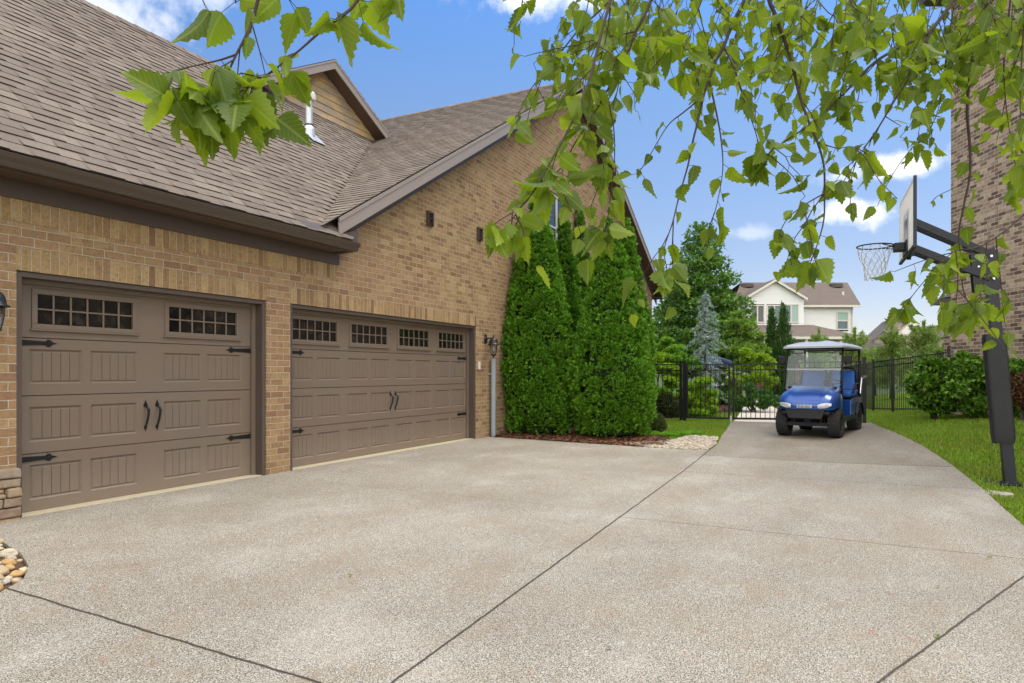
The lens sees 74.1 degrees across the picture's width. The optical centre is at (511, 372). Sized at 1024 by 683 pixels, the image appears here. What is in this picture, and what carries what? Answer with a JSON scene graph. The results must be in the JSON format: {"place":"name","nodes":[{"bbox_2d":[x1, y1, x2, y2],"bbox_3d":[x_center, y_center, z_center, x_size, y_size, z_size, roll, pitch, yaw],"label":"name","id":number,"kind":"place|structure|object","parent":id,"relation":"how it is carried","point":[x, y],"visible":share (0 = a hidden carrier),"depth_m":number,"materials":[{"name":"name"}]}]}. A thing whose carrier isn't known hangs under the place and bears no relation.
{"place":"outdoors","nodes":[
{"label":"outdoors","id":0,"kind":"place"},
{"bbox_2d":[0,421,1023,682],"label":"driveway","id":1,"kind":"structure","parent":0,"point":[742,551],"depth_m":4.58,"materials":[{"name":"concrete"}]},
{"bbox_2d":[683,357,866,422],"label":"driveway gate","id":2,"kind":"structure","parent":1,"relation":"on","point":[685,388],"depth_m":17.23,"materials":[{"name":"black metal"}]},
{"bbox_2d":[775,341,865,437],"bbox_3d":[6.447,0.290,14.104,1.380,1.915,2.925,0,0,37],"label":"golf cart","id":3,"kind":"object","parent":1,"relation":"on","point":[831,400],"visible":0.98,"depth_m":13.39,"materials":[{"name":"blue plastic"}]},
{"bbox_2d":[86,0,950,336],"label":"sky","id":4,"kind":"structure","parent":0,"point":[452,52],"materials":[{"name":"blue"}]},
{"bbox_2d":[734,401,776,421],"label":"path","id":5,"kind":"structure","parent":0,"point":[770,412],"depth_m":20.19,"materials":[{"name":"beige concrete"}]},
{"bbox_2d":[655,375,1023,524],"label":"ground","id":6,"kind":"structure","parent":0,"point":[744,395],"depth_m":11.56,"materials":[{"name":"green plant"}]},
{"bbox_2d":[0,546,25,589],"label":"stone bed","id":7,"kind":"object","parent":6,"relation":"on","point":[19,565],"visible":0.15,"depth_m":4.56,"materials":[{"name":"stone"}]},
{"bbox_2d":[0,565,8,575],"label":"river stone","id":8,"kind":"object","parent":7,"relation":"on","point":[4,570],"visible":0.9,"depth_m":4.32,"materials":[{"name":"beige stone"}]},
{"bbox_2d":[1,579,10,585],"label":"river stone","id":9,"kind":"object","parent":7,"relation":"on","point":[6,581],"visible":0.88,"depth_m":4.19,"materials":[{"name":"grey stone"}]},
{"bbox_2d":[1,558,16,565],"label":"river stone","id":10,"kind":"object","parent":7,"relation":"on","point":[12,561],"visible":0.79,"depth_m":4.57,"materials":[{"name":"stone"}]},
{"bbox_2d":[0,548,18,557],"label":"river stone","id":11,"kind":"object","parent":7,"relation":"on","point":[8,551],"visible":0.8,"depth_m":4.76,"materials":[{"name":"beige stone"}]},
{"bbox_2d":[5,564,14,570],"bbox_3d":[-3.324,1.287,4.476,0.079,0.053,0.070,0,0,-42],"label":"river stone","id":12,"kind":"object","parent":7,"relation":"on","point":[10,567],"visible":0.66,"depth_m":4.46,"materials":[{"name":"stone"}]},
{"bbox_2d":[5,555,16,559],"bbox_3d":[-3.460,1.282,4.684,0.072,0.047,0.062,10,-6,-29],"label":"river stone","id":13,"kind":"object","parent":7,"relation":"on","point":[11,556],"visible":0.52,"depth_m":4.67,"materials":[{"name":"grey stone"}]},
{"bbox_2d":[0,548,22,580],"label":"pebbles","id":14,"kind":"object","parent":7,"relation":"on","point":[17,561],"visible":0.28,"depth_m":4.64,"materials":[{"name":"beige stone"}]},
{"bbox_2d":[11,577,20,583],"bbox_3d":[-3.086,1.298,4.225,0.057,0.044,0.056,-6,-17,23],"label":"river stone","id":15,"kind":"object","parent":7,"relation":"on","point":[15,580],"visible":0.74,"depth_m":4.21,"materials":[{"name":"beige stone"}]},
{"bbox_2d":[9,570,25,577],"bbox_3d":[-3.156,1.290,4.338,0.073,0.054,0.114,6,-17,-4],"label":"river stone","id":16,"kind":"object","parent":7,"relation":"on","point":[17,573],"visible":0.83,"depth_m":4.30,"materials":[{"name":"stone"}]},
{"bbox_2d":[0,0,665,522],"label":"brick house","id":17,"kind":"structure","parent":6,"relation":"on","point":[178,316],"depth_m":8.11,"materials":[{"name":"brick"}]},
{"bbox_2d":[0,292,10,330],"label":"wall lantern","id":18,"kind":"object","parent":17,"relation":"attached to","point":[3,303],"depth_m":5.47,"materials":[{"name":"black metal"}]},
{"bbox_2d":[22,283,250,512],"bbox_3d":[-3.735,0.207,7.037,0.117,2.054,2.600,0,0,27],"label":"garage door","id":19,"kind":"structure","parent":17,"relation":"in","point":[123,394],"depth_m":6.82,"materials":[{"name":"brown metal"}]},
{"bbox_2d":[292,312,465,466],"bbox_3d":[-1.876,0.207,10.708,0.117,2.054,4.590,0,0,27],"label":"garage door","id":20,"kind":"structure","parent":17,"relation":"in","point":[360,387],"depth_m":10.24,"materials":[{"name":"brown metal"}]},
{"bbox_2d":[484,335,498,358],"bbox_3d":[-0.382,-0.500,12.994,0.293,0.460,0.230,0,0,27],"label":"wall lantern","id":21,"kind":"object","parent":17,"relation":"attached to","point":[493,341],"depth_m":12.95,"materials":[{"name":"black metal"}]},
{"bbox_2d":[548,191,567,251],"bbox_3d":[1.052,-3.460,16.309,0.060,1.600,1.350,0,0,27],"label":"window","id":22,"kind":"structure","parent":17,"relation":"in","point":[553,221],"depth_m":16.27,"materials":[{"name":"white paint"}]},
{"bbox_2d":[111,0,1023,359],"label":"birch tree","id":23,"kind":"object","parent":6,"relation":"on","point":[227,108],"visible":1,"depth_m":1.71,"materials":[{"name":"green plant"}]},
{"bbox_2d":[490,424,669,445],"bbox_3d":[2.336,1.308,15.070,3.550,0.120,6.000,0,0,27],"label":"mulch bed","id":24,"kind":"object","parent":6,"relation":"on","point":[572,426],"visible":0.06,"depth_m":13.10,"materials":[{"name":"wood"}]},
{"bbox_2d":[499,202,581,434],"bbox_3d":[0.676,-1.249,13.926,1.416,5.188,1.856,0,0,27],"label":"arborvitae","id":25,"kind":"object","parent":24,"relation":"on","point":[534,363],"visible":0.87,"depth_m":13.53,"materials":[{"name":"green plant"}]},
{"bbox_2d":[552,203,583,424],"bbox_3d":[1.379,-1.361,15.828,0.943,5.403,1.234,0,0,27],"label":"arborvitae","id":26,"kind":"object","parent":24,"relation":"on","point":[568,260],"visible":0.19,"depth_m":15.72,"materials":[{"name":"green plant"}]},
{"bbox_2d":[572,210,591,345],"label":"arborvitae","id":27,"kind":"object","parent":24,"relation":"on","point":[580,221],"visible":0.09,"depth_m":17.07,"materials":[{"name":"green plant"}]},
{"bbox_2d":[565,217,658,436],"bbox_3d":[2.015,-0.882,13.556,1.911,4.483,1.833,0,0,27],"label":"arborvitae","id":28,"kind":"object","parent":24,"relation":"on","point":[619,390],"visible":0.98,"depth_m":13.09,"materials":[{"name":"green plant"}]},
{"bbox_2d":[619,217,659,420],"bbox_3d":[2.541,-1.043,14.928,1.384,4.778,1.404,0,0,27],"label":"arborvitae","id":29,"kind":"object","parent":24,"relation":"on","point":[630,246],"visible":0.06,"depth_m":14.75,"materials":[{"name":"green plant"}]},
{"bbox_2d":[649,412,667,431],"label":"shrub","id":30,"kind":"object","parent":24,"relation":"on","point":[660,424],"visible":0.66,"depth_m":13.77,"materials":[{"name":"green plant"}]},
{"bbox_2d":[646,429,702,437],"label":"groundcover","id":31,"kind":"object","parent":24,"relation":"on","point":[679,433],"visible":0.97,"depth_m":13.51,"materials":[{"name":"green plant"}]},
{"bbox_2d":[655,361,681,419],"bbox_3d":[3.416,0.517,18.237,2.297,1.645,0.081,0,0,25],"label":"iron fence","id":32,"kind":"object","parent":6,"relation":"on","point":[680,390],"visible":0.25,"depth_m":17.84,"materials":[{"name":"black metal"}]},
{"bbox_2d":[655,391,688,416],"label":"shrub","id":33,"kind":"object","parent":6,"relation":"on","point":[669,405],"visible":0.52,"depth_m":18.70,"materials":[{"name":"green plant"}]},
{"bbox_2d":[659,404,731,419],"bbox_3d":[5.832,1.282,25.294,5.550,0.060,13.600,0,0,27],"label":"mulch bed","id":34,"kind":"object","parent":6,"relation":"on","point":[726,405],"visible":0.02,"depth_m":22.75,"materials":[{"name":"soil"}]},
{"bbox_2d":[654,351,682,414],"bbox_3d":[4.189,0.334,19.052,1.401,1.933,1.298,0,0,27],"label":"shrub","id":35,"kind":"object","parent":34,"relation":"on","point":[659,356],"visible":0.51,"depth_m":18.80,"materials":[{"name":"green plant"}]},
{"bbox_2d":[659,386,688,403],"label":"shrub","id":36,"kind":"object","parent":34,"relation":"on","point":[665,389],"visible":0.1,"depth_m":20.01,"materials":[{"name":"green plant"}]},
{"bbox_2d":[653,334,703,374],"bbox_3d":[5.271,-0.071,22.452,2.221,2.739,1.620,0,0,27],"label":"shrub","id":37,"kind":"object","parent":34,"relation":"on","point":[673,353],"visible":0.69,"depth_m":22.07,"materials":[{"name":"green plant"}]},
{"bbox_2d":[701,356,733,387],"bbox_3d":[7.996,0.272,27.000,1.940,1.936,1.940,0,0,4],"label":"patio umbrella","id":38,"kind":"object","parent":34,"relation":"on","point":[725,361],"visible":0.18,"depth_m":26.35,"materials":[{"name":"blue fabric"}]},
{"bbox_2d":[707,373,742,404],"bbox_3d":[8.142,0.671,26.641,1.914,1.340,1.170,0,0,27],"label":"shrub","id":39,"kind":"object","parent":34,"relation":"on","point":[721,387],"visible":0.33,"depth_m":26.52,"materials":[{"name":"green plant"}]},
{"bbox_2d":[674,375,720,416],"bbox_3d":[5.309,0.685,19.462,1.294,1.246,0.902,0,0,4],"label":"shrub","id":40,"kind":"object","parent":6,"relation":"on","point":[715,409],"visible":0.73,"depth_m":19.32,"materials":[{"name":"green plant"}]},
{"bbox_2d":[652,221,759,386],"bbox_3d":[8.340,-2.646,29.990,5.411,8.217,5.345,0,0,27],"label":"shade tree","id":41,"kind":"object","parent":6,"relation":"on","point":[681,324],"visible":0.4,"depth_m":29.07,"materials":[{"name":"green plant"}]},
{"bbox_2d":[682,291,740,402],"bbox_3d":[6.215,-0.678,21.937,1.838,4.040,1.816,0,0,-25],"label":"blue cedar","id":42,"kind":"object","parent":6,"relation":"on","point":[704,310],"visible":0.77,"depth_m":21.96,"materials":[{"name":"grey plant"}]},
{"bbox_2d":[711,309,772,394],"bbox_3d":[8.850,-0.605,26.083,2.061,3.801,1.828,0,0,-23],"label":"shade tree","id":43,"kind":"object","parent":6,"relation":"on","point":[739,325],"visible":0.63,"depth_m":25.76,"materials":[{"name":"green plant"}]},
{"bbox_2d":[725,346,780,409],"bbox_3d":[7.862,0.207,22.201,1.816,2.173,1.334,0,0,9],"label":"shrub","id":44,"kind":"object","parent":6,"relation":"on","point":[748,354],"visible":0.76,"depth_m":22.10,"materials":[{"name":"green plant"}]},
{"bbox_2d":[730,381,778,412],"bbox_3d":[7.658,0.779,21.423,1.534,1.061,0.949,0,0,3],"label":"shrub","id":45,"kind":"object","parent":6,"relation":"on","point":[769,397],"visible":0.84,"depth_m":21.23,"materials":[{"name":"green plant"}]},
{"bbox_2d":[714,279,869,388],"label":"white house","id":46,"kind":"structure","parent":6,"relation":"on","point":[826,308],"depth_m":53.08,"materials":[{"name":"white paint"}]},
{"bbox_2d":[750,305,764,322],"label":"window","id":47,"kind":"structure","parent":46,"relation":"in","point":[760,309],"depth_m":52.98,"materials":[{"name":"white glass"}]},
{"bbox_2d":[766,305,780,321],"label":"window","id":48,"kind":"structure","parent":46,"relation":"in","point":[777,307],"depth_m":52.98,"materials":[{"name":"white glass"}]},
{"bbox_2d":[785,304,798,322],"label":"window","id":49,"kind":"structure","parent":46,"relation":"in","point":[793,309],"depth_m":52.98,"materials":[{"name":"white glass"}]},
{"bbox_2d":[836,311,848,329],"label":"window","id":50,"kind":"structure","parent":46,"relation":"in","point":[842,317],"depth_m":53.58,"materials":[{"name":"white glass"}]},
{"bbox_2d":[798,327,834,377],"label":"juniper","id":51,"kind":"object","parent":6,"relation":"on","point":[819,356],"visible":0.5,"depth_m":35.84,"materials":[{"name":"green plant"}]},
{"bbox_2d":[827,326,878,389],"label":"tree","id":52,"kind":"object","parent":6,"relation":"on","point":[861,341],"visible":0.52,"depth_m":29.77,"materials":[{"name":"green plant"}]},
{"bbox_2d":[860,347,896,395],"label":"juniper","id":53,"kind":"object","parent":6,"relation":"on","point":[875,368],"visible":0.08,"depth_m":32.75,"materials":[{"name":"green plant"}]},
{"bbox_2d":[868,324,911,398],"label":"tree","id":54,"kind":"object","parent":6,"relation":"on","point":[892,342],"visible":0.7,"depth_m":27.81,"materials":[{"name":"green plant"}]},
{"bbox_2d":[843,348,950,413],"bbox_3d":[11.430,0.370,21.426,0.625,1.940,9.522,0,0,11],"label":"iron fence","id":55,"kind":"object","parent":6,"relation":"on","point":[872,384],"visible":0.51,"depth_m":19.90,"materials":[{"name":"black metal"}]},
{"bbox_2d":[855,318,943,383],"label":"brick house","id":56,"kind":"structure","parent":6,"relation":"on","point":[873,335],"depth_m":62.00,"materials":[{"name":"beige"}]},
{"bbox_2d":[894,319,942,386],"bbox_3d":[16.105,-0.533,26.486,2.310,3.189,2.021,0,0,41],"label":"tree","id":57,"kind":"object","parent":6,"relation":"on","point":[925,343],"visible":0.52,"depth_m":26.43,"materials":[{"name":"green plant"}]},
{"bbox_2d":[902,355,957,419],"bbox_3d":[9.614,0.344,15.256,1.533,1.516,1.134,0,0,-16],"label":"shrub","id":58,"kind":"object","parent":6,"relation":"on","point":[923,380],"visible":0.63,"depth_m":15.10,"materials":[{"name":"green plant"}]},
{"bbox_2d":[930,343,943,372],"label":"juniper","id":59,"kind":"object","parent":6,"relation":"on","point":[938,349],"visible":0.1,"depth_m":24.98,"materials":[{"name":"green plant"}]},
{"bbox_2d":[856,175,1022,485],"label":"basketball hoop","id":60,"kind":"object","parent":6,"relation":"on","point":[998,392],"visible":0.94,"depth_m":8.87,"materials":[{"name":"black metal"}]},
{"bbox_2d":[939,349,987,418],"bbox_3d":[9.869,0.263,14.515,1.353,1.547,1.398,0,0,27],"label":"shrub","id":61,"kind":"object","parent":6,"relation":"on","point":[963,389],"visible":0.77,"depth_m":14.34,"materials":[{"name":"green plant"}]},
{"bbox_2d":[919,0,1023,414],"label":"neighbour house","id":62,"kind":"structure","parent":6,"relation":"on","point":[994,216],"depth_m":15.55,"materials":[{"name":"brick"}]},
{"bbox_2d":[986,490,1013,497],"bbox_3d":[5.791,1.455,8.115,0.337,0.050,0.292,0,0,27],"label":"flagstone","id":63,"kind":"object","parent":6,"relation":"on","point":[1001,493],"visible":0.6,"depth_m":8.03,"materials":[{"name":"grey stone"}]},
{"bbox_2d":[1008,357,1023,418],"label":"shrub","id":64,"kind":"object","parent":6,"relation":"on","point":[1016,365],"visible":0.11,"depth_m":13.76,"materials":[{"name":"green plant"}]},
{"bbox_2d":[1010,372,1023,421],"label":"shrub","id":65,"kind":"object","parent":6,"relation":"on","point":[1017,392],"visible":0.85,"depth_m":13.02,"materials":[{"name":"red plant"}]},
{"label":"mulch bed","id":66,"kind":"structure","parent":6,"relation":"on","visible":0},
{"bbox_2d":[763,305,778,401],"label":"cypress","id":67,"kind":"object","parent":66,"relation":"on","point":[771,325],"visible":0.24,"depth_m":26.94,"materials":[{"name":"green plant"}]},
{"bbox_2d":[770,300,797,400],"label":"cypress","id":68,"kind":"object","parent":66,"relation":"on","point":[783,334],"visible":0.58,"depth_m":26.46,"materials":[{"name":"green plant"}]},
{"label":"gravel base","id":69,"kind":"structure","parent":6,"relation":"on","visible":0},
{"bbox_2d":[624,435,718,449],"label":"gravel","id":70,"kind":"structure","parent":69,"relation":"on","point":[699,442],"depth_m":12.20,"materials":[{"name":"beige gravel"}]}
]}

